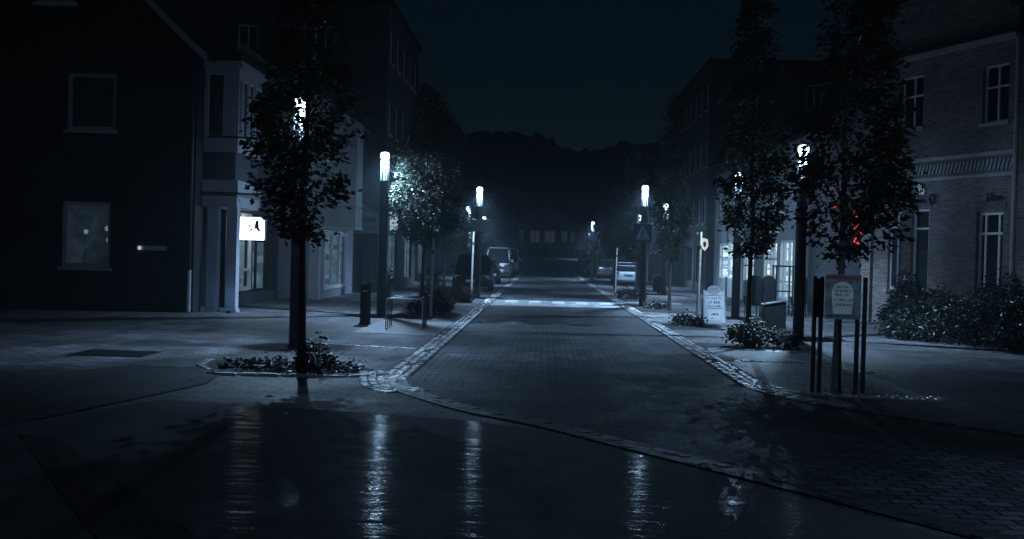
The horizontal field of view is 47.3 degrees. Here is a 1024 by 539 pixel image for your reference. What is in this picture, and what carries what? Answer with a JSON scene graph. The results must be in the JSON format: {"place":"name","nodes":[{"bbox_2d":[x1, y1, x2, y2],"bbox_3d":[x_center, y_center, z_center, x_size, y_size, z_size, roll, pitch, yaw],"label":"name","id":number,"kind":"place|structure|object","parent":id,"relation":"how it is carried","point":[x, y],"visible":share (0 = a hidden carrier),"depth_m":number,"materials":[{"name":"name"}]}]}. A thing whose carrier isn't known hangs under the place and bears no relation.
{"place":"outdoors","nodes":[
{"label":"outdoors","id":0,"kind":"place"},
{"bbox_2d":[0,365,217,425],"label":"cobble strip","id":1,"kind":"object","parent":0,"point":[26,398],"visible":0.86,"depth_m":13.80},
{"bbox_2d":[0,0,290,312],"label":"corner house","id":2,"kind":"structure","parent":0,"point":[121,126],"depth_m":30.31,"materials":[{"name":"paint"}]},
{"bbox_2d":[31,0,76,5],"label":"window","id":3,"kind":"structure","parent":2,"relation":"in","point":[39,2],"depth_m":30.20,"materials":[{"name":"white paint"}]},
{"bbox_2d":[57,201,111,270],"bbox_3d":[-11.034,-0.869,30.347,1.410,1.779,0.220,2,1,2],"label":"window","id":4,"kind":"structure","parent":2,"relation":"in","point":[66,266],"depth_m":30.37,"materials":[{"name":"wood"}]},
{"bbox_2d":[67,205,107,263],"bbox_3d":[-11.020,-0.915,30.822,1.290,1.700,0.690,2,1,2],"label":"window interior","id":5,"kind":"structure","parent":2,"relation":"in","point":[94,219],"depth_m":31.17,"materials":[{"name":"grey"}]},
{"bbox_2d":[63,73,117,133],"bbox_3d":[-10.869,-4.301,30.303,1.400,1.549,0.220,2,1,2],"label":"window","id":6,"kind":"structure","parent":2,"relation":"in","point":[91,97],"depth_m":30.36,"materials":[{"name":"glass"}]},
{"bbox_2d":[239,213,252,290],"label":"shop window","id":7,"kind":"structure","parent":2,"relation":"in","point":[249,255],"depth_m":36.02,"materials":[{"name":"white paint"}]},
{"bbox_2d":[240,217,265,240],"bbox_3d":[-7.740,-1.212,34.663,0.880,0.692,0.203,2,1,2],"label":"pharmacy sign","id":8,"kind":"object","parent":2,"relation":"attached to","point":[252,228],"visible":0.84,"depth_m":34.56,"materials":[{"name":"white"}]},
{"bbox_2d":[252,215,266,290],"bbox_3d":[-8.182,-0.522,37.486,0.080,2.398,2.298,2,1,2],"label":"shop window","id":9,"kind":"structure","parent":2,"relation":"in","point":[255,241],"depth_m":37.84,"materials":[{"name":"metal"}]},
{"bbox_2d":[235,44,370,299],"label":"arcade house","id":10,"kind":"structure","parent":0,"point":[329,263],"depth_m":40.19,"materials":[{"name":"white paint"}]},
{"bbox_2d":[323,230,346,289],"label":"shop window","id":11,"kind":"structure","parent":10,"relation":"in","point":[331,286],"depth_m":44.14,"materials":[{"name":"white paint"}]},
{"bbox_2d":[372,265,395,297],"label":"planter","id":12,"kind":"object","parent":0,"point":[389,287],"visible":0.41,"depth_m":43.52,"materials":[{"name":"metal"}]},
{"bbox_2d":[414,161,426,281],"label":"terraced house","id":13,"kind":"structure","parent":0,"point":[417,261],"depth_m":71.06,"materials":[{"name":"brick"}]},
{"bbox_2d":[413,283,467,310],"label":"ornamental grass","id":14,"kind":"object","parent":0,"point":[452,297],"depth_m":34.62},
{"bbox_2d":[414,280,467,298],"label":"ornamental grass","id":15,"kind":"object","parent":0,"point":[437,287],"depth_m":38.10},
{"bbox_2d":[452,284,484,302],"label":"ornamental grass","id":16,"kind":"object","parent":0,"point":[470,295],"depth_m":40.89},
{"bbox_2d":[0,400,950,538],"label":"road","id":17,"kind":"structure","parent":0,"point":[206,470],"depth_m":8.56,"materials":[{"name":"asphalt"}]},
{"bbox_2d":[19,433,199,538],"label":"cobble band","id":18,"kind":"object","parent":17,"relation":"on","point":[103,503],"visible":1,"depth_m":7.75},
{"bbox_2d":[0,248,1023,538],"bbox_3d":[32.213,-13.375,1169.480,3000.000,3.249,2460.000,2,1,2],"label":"ground","id":19,"kind":"structure","parent":0,"point":[978,386],"depth_m":19.96,"materials":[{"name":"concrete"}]},
{"bbox_2d":[67,349,161,356],"bbox_3d":[-6.201,1.306,18.294,1.160,0.014,1.040,2,1,0],"label":"pavement grate","id":20,"kind":"object","parent":19,"relation":"on","point":[115,353],"visible":1,"depth_m":18.18,"materials":[{"name":"metal"}]},
{"bbox_2d":[287,99,306,347],"bbox_3d":[-3.698,-0.815,20.311,0.310,4.340,0.310,2,1,9],"label":"street lamp","id":21,"kind":"object","parent":19,"relation":"on","point":[294,302],"visible":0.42,"depth_m":20.21,"materials":[{"name":"metal"}]},
{"bbox_2d":[206,372,391,377],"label":"bed kerb","id":22,"kind":"structure","parent":19,"relation":"on","point":[340,375],"depth_m":15.62,"materials":[{"name":"grey stone"}]},
{"bbox_2d":[195,0,422,290],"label":"apartment block","id":23,"kind":"structure","parent":19,"relation":"on","point":[384,56],"depth_m":50.20,"materials":[{"name":"concrete"}]},
{"bbox_2d":[238,25,258,51],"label":"window","id":24,"kind":"structure","parent":23,"relation":"in","point":[248,35],"depth_m":50.33,"materials":[{"name":"glass"}]},
{"bbox_2d":[313,26,336,59],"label":"window","id":25,"kind":"structure","parent":23,"relation":"in","point":[323,33],"depth_m":50.25,"materials":[{"name":"glass"}]},
{"bbox_2d":[387,234,394,279],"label":"shop window","id":26,"kind":"structure","parent":23,"relation":"in","point":[391,238],"depth_m":53.64,"materials":[{"name":"glass"}]},
{"bbox_2d":[403,238,409,276],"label":"shop window","id":27,"kind":"structure","parent":23,"relation":"in","point":[406,245],"depth_m":59.64,"materials":[{"name":"glass"}]},
{"bbox_2d":[359,283,371,323],"bbox_3d":[-3.428,0.788,27.396,0.300,0.975,0.300,2,1,2],"label":"litter bin","id":28,"kind":"object","parent":19,"relation":"on","point":[365,303],"visible":1,"depth_m":27.29,"materials":[{"name":"black metal"}]},
{"bbox_2d":[352,200,390,291],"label":"shop porch","id":29,"kind":"object","parent":19,"relation":"on","point":[367,259],"visible":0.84,"depth_m":48.67,"materials":[{"name":"grey"}]},
{"bbox_2d":[356,234,377,291],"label":"door","id":30,"kind":"structure","parent":29,"relation":"in","point":[367,245],"depth_m":48.68,"materials":[{"name":"metal"}]},
{"bbox_2d":[375,152,389,315],"bbox_3d":[-3.414,-0.938,30.987,0.310,4.340,0.310,2,1,43],"label":"street lamp","id":31,"kind":"object","parent":19,"relation":"on","point":[382,254],"visible":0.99,"depth_m":30.89,"materials":[{"name":"black"}]},
{"bbox_2d":[425,205,463,271],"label":"terraced house","id":32,"kind":"structure","parent":19,"relation":"on","point":[452,259],"depth_m":103.17,"materials":[{"name":"brick"}]},
{"bbox_2d":[426,155,470,288],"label":"street tree","id":33,"kind":"object","parent":19,"relation":"on","point":[455,238],"visible":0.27,"depth_m":50.45,"materials":[{"name":"green plant"}]},
{"bbox_2d":[415,101,483,278],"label":"tall tree","id":34,"kind":"object","parent":19,"relation":"on","point":[454,137],"visible":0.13,"depth_m":67.95,"materials":[{"name":"green plant"}]},
{"bbox_2d":[451,254,494,290],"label":"parked car","id":35,"kind":"object","parent":19,"relation":"on","point":[462,272],"visible":0.88,"depth_m":54.39,"materials":[{"name":"black paint"}]},
{"bbox_2d":[460,154,487,253],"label":"street tree","id":36,"kind":"object","parent":19,"relation":"on","point":[474,170],"visible":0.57,"depth_m":63.28,"materials":[{"name":"green plant"}]},
{"bbox_2d":[474,187,482,297],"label":"street lamp","id":37,"kind":"object","parent":19,"relation":"on","point":[477,273],"visible":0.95,"depth_m":45.76,"materials":[{"name":"black"}]},
{"bbox_2d":[472,219,489,230],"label":"sign panel","id":38,"kind":"object","parent":37,"relation":"attached to","point":[480,224],"visible":1,"depth_m":45.60,"materials":[{"name":"metal"}]},
{"bbox_2d":[482,183,499,253],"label":"street tree","id":39,"kind":"object","parent":19,"relation":"on","point":[491,212],"visible":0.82,"depth_m":95.89,"materials":[{"name":"green plant"}]},
{"bbox_2d":[491,259,501,283],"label":"parked car","id":40,"kind":"object","parent":19,"relation":"on","point":[496,273],"visible":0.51,"depth_m":67.82,"materials":[{"name":"grey paint"}]},
{"bbox_2d":[487,247,512,277],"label":"parked van","id":41,"kind":"object","parent":19,"relation":"on","point":[501,255],"visible":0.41,"depth_m":85.15,"materials":[{"name":"white paint"}]},
{"bbox_2d":[206,307,793,373],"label":"bed soil","id":42,"kind":"structure","parent":19,"relation":"on","point":[213,364],"depth_m":23.71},
{"bbox_2d":[214,352,365,373],"bbox_3d":[-3.092,1.387,16.457,2.160,0.414,1.284,2,1,2],"label":"ground cover","id":43,"kind":"object","parent":42,"relation":"on","point":[283,365],"visible":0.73,"depth_m":16.29,"materials":[{"name":"green plant"}]},
{"bbox_2d":[239,0,375,372],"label":"street tree","id":44,"kind":"object","parent":42,"relation":"on","point":[279,144],"visible":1,"depth_m":15.95,"materials":[{"name":"green plant"}]},
{"bbox_2d":[287,331,342,373],"bbox_3d":[-2.692,1.159,16.078,0.765,0.640,0.722,2,1,2],"label":"shrub","id":45,"kind":"object","parent":42,"relation":"on","point":[324,357],"visible":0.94,"depth_m":16.03,"materials":[{"name":"green plant"}]},
{"bbox_2d":[383,81,466,315],"bbox_3d":[-2.410,-1.918,31.497,2.466,6.342,2.357,1,1,-27],"label":"street tree","id":46,"kind":"object","parent":42,"relation":"on","point":[412,156],"visible":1,"depth_m":31.26,"materials":[{"name":"green plant"}]},
{"bbox_2d":[402,289,454,315],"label":"shrub","id":47,"kind":"object","parent":42,"relation":"on","point":[438,304],"visible":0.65,"depth_m":31.84,"materials":[{"name":"green plant"}]},
{"bbox_2d":[429,238,434,316],"bbox_3d":[-2.130,0.265,31.076,0.109,2.201,0.085,2,1,2],"label":"trunk","id":48,"kind":"object","parent":42,"relation":"on","point":[431,279],"visible":0.89,"depth_m":31.04,"materials":[{"name":"brown wood"}]},
{"bbox_2d":[641,298,671,308],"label":"shrub","id":49,"kind":"object","parent":42,"relation":"on","point":[657,305],"visible":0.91,"depth_m":39.75,"materials":[{"name":"green plant"}]},
{"bbox_2d":[648,95,696,310],"bbox_3d":[5.327,-2.202,38.576,1.708,7.140,1.756,2,1,42],"label":"street tree","id":50,"kind":"object","parent":42,"relation":"on","point":[671,239],"visible":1,"depth_m":38.49,"materials":[{"name":"green plant"}]},
{"bbox_2d":[668,309,712,326],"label":"shrub","id":51,"kind":"object","parent":42,"relation":"on","point":[684,319],"visible":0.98,"depth_m":30.06,"materials":[{"name":"green plant"}]},
{"bbox_2d":[720,315,782,347],"bbox_3d":[4.712,1.240,23.124,1.150,0.700,1.202,2,1,33],"label":"shrub","id":52,"kind":"object","parent":42,"relation":"on","point":[739,332],"visible":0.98,"depth_m":22.92,"materials":[{"name":"green plant"}]},
{"bbox_2d":[706,0,798,346],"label":"street tree","id":53,"kind":"object","parent":42,"relation":"on","point":[757,245],"visible":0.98,"depth_m":22.92,"materials":[{"name":"green plant"}]},
{"bbox_2d":[762,328,805,349],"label":"shrub","id":54,"kind":"object","parent":42,"relation":"on","point":[789,340],"visible":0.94,"depth_m":22.90,"materials":[{"name":"green plant"}]},
{"bbox_2d":[509,248,520,273],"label":"parked van","id":55,"kind":"object","parent":19,"relation":"on","point":[515,255],"visible":0.46,"depth_m":101.09,"materials":[{"name":"white paint"}]},
{"bbox_2d":[464,245,614,258],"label":"hedge","id":56,"kind":"object","parent":19,"relation":"on","point":[570,252],"visible":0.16,"depth_m":199.45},
{"bbox_2d":[511,199,579,250],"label":"villa","id":57,"kind":"object","parent":19,"relation":"on","point":[544,225],"visible":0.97,"depth_m":209.81,"materials":[{"name":"concrete"}]},
{"bbox_2d":[544,230,555,243],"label":"lit window","id":58,"kind":"structure","parent":57,"relation":"in","point":[549,235],"depth_m":209.75,"materials":[{"name":"glass"}]},
{"bbox_2d":[136,303,969,416],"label":"fallen leaves","id":59,"kind":"object","parent":19,"relation":"on","point":[646,377],"visible":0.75,"depth_m":16.03,"materials":[{"name":"brown plant"}]},
{"bbox_2d":[308,302,874,373],"bbox_3d":[1.283,1.345,31.617,9.641,0.045,26.592,2,1,2],"label":"bed edging","id":60,"kind":"object","parent":19,"relation":"on","point":[846,365],"visible":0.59,"depth_m":20.82,"materials":[{"name":"stone"}]},
{"bbox_2d":[583,212,605,270],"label":"street tree","id":61,"kind":"object","parent":19,"relation":"on","point":[588,241],"visible":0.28,"depth_m":103.64,"materials":[{"name":"green plant"}]},
{"bbox_2d":[588,204,604,279],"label":"street tree","id":62,"kind":"object","parent":19,"relation":"on","point":[597,229],"visible":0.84,"depth_m":86.25,"materials":[{"name":"green plant"}]},
{"bbox_2d":[580,182,626,259],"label":"tall tree","id":63,"kind":"object","parent":19,"relation":"on","point":[608,189],"visible":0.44,"depth_m":121.37,"materials":[{"name":"green plant"}]},
{"bbox_2d":[594,260,614,277],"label":"parked car","id":64,"kind":"object","parent":19,"relation":"on","point":[603,267],"visible":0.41,"depth_m":91.69,"materials":[{"name":"grey paint"}]},
{"bbox_2d":[597,192,631,288],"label":"street tree","id":65,"kind":"object","parent":19,"relation":"on","point":[614,219],"visible":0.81,"depth_m":64.15,"materials":[{"name":"green plant"}]},
{"bbox_2d":[610,262,635,283],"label":"parked car","id":66,"kind":"object","parent":19,"relation":"on","point":[625,271],"visible":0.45,"depth_m":71.89,"materials":[{"name":"silver metal"}]},
{"bbox_2d":[614,283,648,298],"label":"shrub","id":67,"kind":"object","parent":19,"relation":"on","point":[634,293],"visible":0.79,"depth_m":49.70,"materials":[{"name":"green plant"}]},
{"bbox_2d":[613,142,652,290],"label":"street tree","id":68,"kind":"object","parent":19,"relation":"on","point":[630,191],"visible":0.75,"depth_m":51.81,"materials":[{"name":"green plant"}]},
{"bbox_2d":[352,314,922,395],"bbox_3d":[1.169,1.413,25.570,9.020,0.001,20.450,2,1,2],"label":"parking bay","id":69,"kind":"object","parent":19,"relation":"on","point":[769,372],"visible":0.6,"depth_m":19.01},
{"bbox_2d":[384,296,426,329],"bbox_3d":[-2.377,0.978,26.435,0.860,0.714,1.330,1,1,0],"label":"bicycle rack","id":70,"kind":"object","parent":69,"relation":"on","point":[388,313],"visible":0.94,"depth_m":26.21,"materials":[{"name":"metal"}]},
{"bbox_2d":[775,0,927,390],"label":"street tree","id":71,"kind":"object","parent":69,"relation":"on","point":[878,193],"visible":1,"depth_m":15.40,"materials":[{"name":"green plant"}]},
{"bbox_2d":[638,185,648,305],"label":"street lamp","id":72,"kind":"object","parent":19,"relation":"on","point":[643,260],"visible":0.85,"depth_m":42.13,"materials":[{"name":"black"}]},
{"bbox_2d":[633,223,652,241],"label":"crossing sign","id":73,"kind":"object","parent":72,"relation":"attached to","point":[642,232],"visible":1,"depth_m":41.95,"materials":[{"name":"blue metal"}]},
{"bbox_2d":[630,178,668,281],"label":"terraced house","id":74,"kind":"structure","parent":19,"relation":"on","point":[654,263],"depth_m":87.73,"materials":[{"name":"brick"}]},
{"bbox_2d":[660,204,667,294],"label":"street lamp","id":75,"kind":"object","parent":19,"relation":"on","point":[663,276],"visible":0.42,"depth_m":55.72,"materials":[{"name":"black"}]},
{"bbox_2d":[696,232,701,315],"bbox_3d":[5.631,0.192,35.263,0.128,2.651,0.107,2,1,2],"label":"sign post","id":76,"kind":"object","parent":19,"relation":"on","point":[698,274],"visible":0.89,"depth_m":35.22,"materials":[{"name":"grey metal"}]},
{"bbox_2d":[392,389,1023,538],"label":"gutter","id":77,"kind":"object","parent":19,"relation":"on","point":[941,523],"visible":0.94,"depth_m":9.23,"materials":[{"name":"stone"}]},
{"bbox_2d":[700,286,726,325],"bbox_3d":[5.263,0.942,30.618,0.630,1.045,0.440,1,1,-4],"label":"sandwich board","id":78,"kind":"object","parent":19,"relation":"on","point":[713,304],"visible":1,"depth_m":30.51,"materials":[{"name":"white paint"}]},
{"bbox_2d":[730,172,742,317],"bbox_3d":[6.702,-0.720,34.833,0.310,4.340,0.310,1,1,-12],"label":"street lamp","id":79,"kind":"object","parent":19,"relation":"on","point":[735,296],"visible":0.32,"depth_m":34.74,"materials":[{"name":"black"}]},
{"bbox_2d":[743,275,761,316],"bbox_3d":[7.422,0.809,36.060,0.480,1.291,0.520,1,1,-4],"label":"garden chair","id":80,"kind":"object","parent":19,"relation":"on","point":[756,290],"visible":0.63,"depth_m":35.80,"materials":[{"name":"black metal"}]},
{"bbox_2d":[667,58,866,290],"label":"office block","id":81,"kind":"structure","parent":19,"relation":"on","point":[701,94],"depth_m":63.73,"materials":[{"name":"brick"}]},
{"bbox_2d":[686,247,691,280],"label":"shop window","id":82,"kind":"structure","parent":81,"relation":"in","point":[689,249],"depth_m":71.69,"materials":[{"name":"glass"}]},
{"bbox_2d":[804,85,821,110],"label":"window","id":83,"kind":"structure","parent":81,"relation":"in","point":[811,97],"depth_m":63.58,"materials":[{"name":"glass"}]},
{"bbox_2d":[759,275,775,315],"bbox_3d":[7.880,0.821,36.148,0.480,1.291,0.520,2,1,4],"label":"garden chair","id":84,"kind":"object","parent":19,"relation":"on","point":[768,285],"visible":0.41,"depth_m":35.89,"materials":[{"name":"black metal"}]},
{"bbox_2d":[760,295,787,328],"bbox_3d":[6.229,1.073,27.878,0.570,0.900,0.450,1,1,-1],"label":"litter bin","id":85,"kind":"object","parent":19,"relation":"on","point":[773,314],"visible":0.88,"depth_m":27.68,"materials":[{"name":"black metal"}]},
{"bbox_2d":[792,145,808,338],"bbox_3d":[6.464,-0.621,26.186,0.310,4.340,0.310,2,1,2],"label":"street lamp","id":86,"kind":"object","parent":19,"relation":"on","point":[799,286],"visible":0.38,"depth_m":26.09,"materials":[{"name":"black"}]},
{"bbox_2d":[810,274,867,394],"bbox_3d":[4.257,0.846,15.228,0.700,1.560,0.102,2,1,2],"label":"notice board","id":87,"kind":"object","parent":19,"relation":"on","point":[842,296],"visible":0.98,"depth_m":15.20,"materials":[{"name":"metal"}]},
{"bbox_2d":[878,270,930,308],"bbox_3d":[10.789,0.803,31.946,1.492,1.630,1.354,2,1,2],"label":"garden bush","id":88,"kind":"object","parent":19,"relation":"on","point":[901,287],"visible":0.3,"depth_m":31.82,"materials":[{"name":"green plant"}]},
{"bbox_2d":[872,309,942,340],"bbox_3d":[9.184,1.364,27.248,1.531,0.916,2.589,2,1,2],"label":"garden bush","id":89,"kind":"object","parent":19,"relation":"on","point":[899,328],"visible":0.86,"depth_m":26.93,"materials":[{"name":"green plant"}]},
{"bbox_2d":[806,403,1023,436],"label":"kerb","id":90,"kind":"structure","parent":19,"relation":"on","point":[932,422],"depth_m":12.72,"materials":[{"name":"stone"}]},
{"bbox_2d":[873,288,960,332],"bbox_3d":[9.939,1.078,28.370,2.231,1.286,2.415,2,1,24],"label":"garden bush","id":91,"kind":"object","parent":19,"relation":"on","point":[909,306],"visible":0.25,"depth_m":28.11,"materials":[{"name":"green plant"}]},
{"bbox_2d":[899,281,968,312],"bbox_3d":[10.873,0.996,30.049,2.182,1.427,2.154,1,1,-37],"label":"garden bush","id":92,"kind":"object","parent":19,"relation":"on","point":[938,293],"visible":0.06,"depth_m":29.79,"materials":[{"name":"green plant"}]},
{"bbox_2d":[909,293,1021,347],"bbox_3d":[10.284,1.116,25.968,2.638,1.225,2.760,2,1,2],"label":"garden bush","id":93,"kind":"object","parent":19,"relation":"on","point":[957,320],"visible":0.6,"depth_m":25.72,"materials":[{"name":"green plant"}]},
{"bbox_2d":[964,291,1023,352],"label":"garden bush","id":94,"kind":"object","parent":19,"relation":"on","point":[1006,325],"visible":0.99,"depth_m":23.71,"materials":[{"name":"green plant"}]},
{"bbox_2d":[964,266,1023,334],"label":"garden bush","id":95,"kind":"object","parent":19,"relation":"on","point":[993,294],"visible":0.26,"depth_m":27.48,"materials":[{"name":"green plant"}]},
{"bbox_2d":[423,123,669,243],"bbox_3d":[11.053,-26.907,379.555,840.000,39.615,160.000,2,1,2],"label":"hills","id":96,"kind":"structure","parent":0,"point":[521,173],"depth_m":334.79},
{"bbox_2d":[394,0,869,249],"label":"sky","id":97,"kind":"structure","parent":0,"point":[591,74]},
{"bbox_2d":[406,257,1023,537],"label":"street","id":98,"kind":"structure","parent":0,"point":[511,360],"depth_m":13.06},
{"bbox_2d":[490,300,620,307],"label":"crossing band","id":99,"kind":"object","parent":98,"relation":"on","point":[550,304],"visible":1,"depth_m":41.11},
{"bbox_2d":[387,272,764,384],"bbox_3d":[2.162,0.902,62.979,5.300,0.144,94.000,2,1,2],"label":"gutter bed","id":100,"kind":"object","parent":98,"relation":"on","point":[621,305],"visible":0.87,"depth_m":22.09,"materials":[{"name":"stone"}]},
{"bbox_2d":[359,272,523,392],"bbox_3d":[-0.293,0.861,62.086,1.183,0.186,96.010,2,1,2],"label":"gutter","id":101,"kind":"object","parent":100,"relation":"on","point":[398,382],"visible":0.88,"depth_m":16.81,"materials":[{"name":"stone"}]},
{"bbox_2d":[573,273,949,407],"bbox_3d":[5.639,1.019,61.851,2.486,0.187,96.191,2,1,2],"label":"gutter","id":102,"kind":"object","parent":100,"relation":"on","point":[777,391],"visible":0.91,"depth_m":15.60,"materials":[{"name":"stone"}]},
{"bbox_2d":[772,265,793,315],"bbox_3d":[8.737,0.667,37.784,0.600,1.600,0.600,2,1,2],"label":"bar table","id":103,"kind":"object","parent":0,"point":[776,290],"visible":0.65,"depth_m":37.50,"materials":[{"name":"metal"}]},
{"bbox_2d":[709,81,865,313],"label":"shop building","id":104,"kind":"structure","parent":0,"point":[783,253],"depth_m":43.49,"materials":[{"name":"brick"}]},
{"bbox_2d":[719,243,732,278],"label":"shop window","id":105,"kind":"structure","parent":104,"relation":"in","point":[729,249],"depth_m":56.65,"materials":[{"name":"white paint"}]},
{"bbox_2d":[763,242,777,277],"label":"shop window","id":106,"kind":"structure","parent":104,"relation":"in","point":[773,254],"depth_m":45.55,"materials":[{"name":"white paint"}]},
{"bbox_2d":[779,240,792,299],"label":"shop window","id":107,"kind":"structure","parent":104,"relation":"in","point":[785,242],"depth_m":42.93,"materials":[{"name":"white paint"}]},
{"bbox_2d":[857,0,1023,330],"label":"brick house","id":108,"kind":"structure","parent":0,"point":[963,74],"depth_m":31.38,"materials":[{"name":"brick"}]},
{"bbox_2d":[884,212,901,292],"bbox_3d":[11.098,-0.508,33.832,0.240,2.329,0.700,1,1,-20],"label":"window","id":109,"kind":"structure","parent":108,"relation":"in","point":[895,258],"depth_m":33.92,"materials":[{"name":"glass"}]},
{"bbox_2d":[903,75,923,131],"bbox_3d":[11.398,-4.699,33.254,0.240,1.579,1.100,1,1,-20],"label":"window","id":110,"kind":"structure","parent":108,"relation":"in","point":[914,87],"depth_m":33.26,"materials":[{"name":"glass"}]},
{"bbox_2d":[907,209,929,292],"bbox_3d":[11.465,-0.511,32.816,0.240,2.379,0.860,1,1,-20],"label":"window","id":111,"kind":"structure","parent":108,"relation":"in","point":[921,224],"depth_m":32.91,"materials":[{"name":"glass"}]},
{"bbox_2d":[971,211,1003,302],"bbox_3d":[12.373,-0.331,30.287,0.240,2.329,1.080,1,1,-20],"label":"window","id":112,"kind":"structure","parent":108,"relation":"in","point":[991,223],"depth_m":30.41,"materials":[{"name":"white paint"}]},
{"bbox_2d":[978,62,1009,126],"bbox_3d":[12.506,-4.503,30.170,0.240,1.579,1.060,1,1,-20],"label":"window","id":113,"kind":"structure","parent":108,"relation":"in","point":[997,76],"depth_m":30.27,"materials":[{"name":"white paint"}]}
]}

